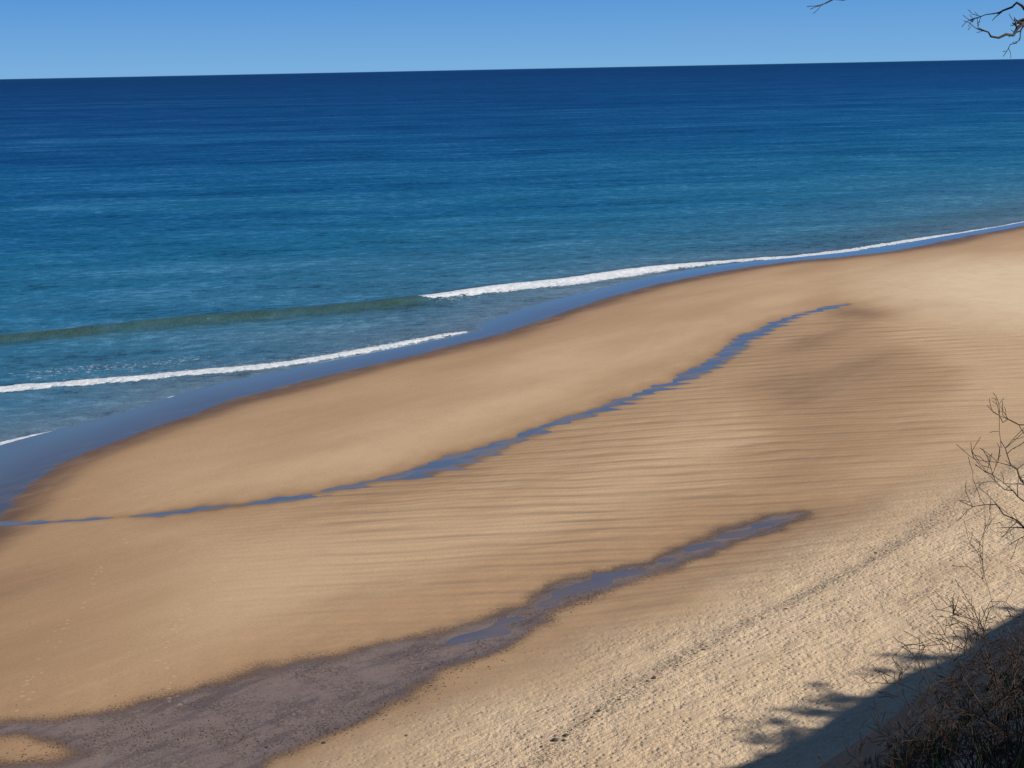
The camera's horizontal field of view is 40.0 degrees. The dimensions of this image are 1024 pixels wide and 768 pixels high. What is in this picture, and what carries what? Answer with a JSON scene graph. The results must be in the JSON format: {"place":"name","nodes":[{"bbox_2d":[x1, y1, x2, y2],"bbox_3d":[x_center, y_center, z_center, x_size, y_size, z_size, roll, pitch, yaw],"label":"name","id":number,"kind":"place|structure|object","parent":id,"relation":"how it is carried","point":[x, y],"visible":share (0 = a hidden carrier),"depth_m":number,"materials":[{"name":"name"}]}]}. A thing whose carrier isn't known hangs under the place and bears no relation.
{"place":"outdoors","nodes":[
{"label":"outdoors","id":0,"kind":"place"},
{"bbox_2d":[0,304,849,525],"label":"tidal stream","id":1,"kind":"structure","parent":0,"point":[447,462],"depth_m":131.79,"materials":[{"name":"liquid"}]},
{"bbox_2d":[0,222,1023,767],"bbox_3d":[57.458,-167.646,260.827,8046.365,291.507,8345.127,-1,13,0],"label":"ground","id":2,"kind":"structure","parent":0,"point":[838,434],"depth_m":103.71,"materials":[{"name":"beige sand"}]},
{"bbox_2d":[1,457,1023,767],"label":"pebbles","id":3,"kind":"object","parent":2,"relation":"on","point":[343,707],"visible":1,"depth_m":76.41,"materials":[{"name":"stone"}]},
{"bbox_2d":[446,518,791,644],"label":"tidal pool","id":4,"kind":"structure","parent":2,"relation":"on","point":[501,628],"depth_m":94.90,"materials":[{"name":"liquid"}]},
{"bbox_2d":[814,717,929,767],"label":"bare shrub","id":5,"kind":"object","parent":2,"relation":"on","point":[886,759],"visible":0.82,"depth_m":8.07,"materials":[{"name":"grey plant"}]},
{"bbox_2d":[851,691,956,767],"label":"bare shrub","id":6,"kind":"object","parent":2,"relation":"on","point":[918,745],"visible":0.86,"depth_m":6.74,"materials":[{"name":"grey plant"}]},
{"bbox_2d":[807,0,1023,559],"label":"bare tree","id":7,"kind":"object","parent":2,"relation":"on","point":[1020,22],"visible":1,"depth_m":5.62,"materials":[{"name":"brown plant"}]},
{"bbox_2d":[835,660,1023,767],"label":"beach grass","id":8,"kind":"structure","parent":2,"relation":"on","point":[1019,765],"depth_m":11.44,"materials":[{"name":"brown plant"}]},
{"bbox_2d":[861,606,1023,766],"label":"bare shrub","id":9,"kind":"object","parent":2,"relation":"on","point":[1010,655],"visible":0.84,"depth_m":7.07,"materials":[{"name":"brown plant"}]},
{"bbox_2d":[866,630,1023,767],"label":"bare shrub","id":10,"kind":"object","parent":2,"relation":"on","point":[971,754],"visible":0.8,"depth_m":7.03,"materials":[{"name":"brown plant"}]},
{"bbox_2d":[887,645,1023,767],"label":"bare shrub","id":11,"kind":"object","parent":2,"relation":"on","point":[1001,733],"visible":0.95,"depth_m":5.85,"materials":[{"name":"brown plant"}]},
{"bbox_2d":[892,579,1023,730],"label":"bare shrub","id":12,"kind":"object","parent":2,"relation":"on","point":[958,614],"visible":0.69,"depth_m":7.90,"materials":[{"name":"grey plant"}]},
{"bbox_2d":[910,498,1023,720],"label":"bare shrub","id":13,"kind":"object","parent":2,"relation":"on","point":[986,622],"visible":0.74,"depth_m":9.52,"materials":[{"name":"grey plant"}]},
{"bbox_2d":[0,59,1023,444],"bbox_3d":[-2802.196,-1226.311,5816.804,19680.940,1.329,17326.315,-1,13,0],"label":"sea","id":14,"kind":"structure","parent":0,"point":[164,237],"depth_m":389.74,"materials":[{"name":"liquid"}]},
{"bbox_2d":[0,0,1023,78],"label":"sky","id":15,"kind":"structure","parent":0,"point":[39,38],"materials":[{"name":"blue"}]}
]}

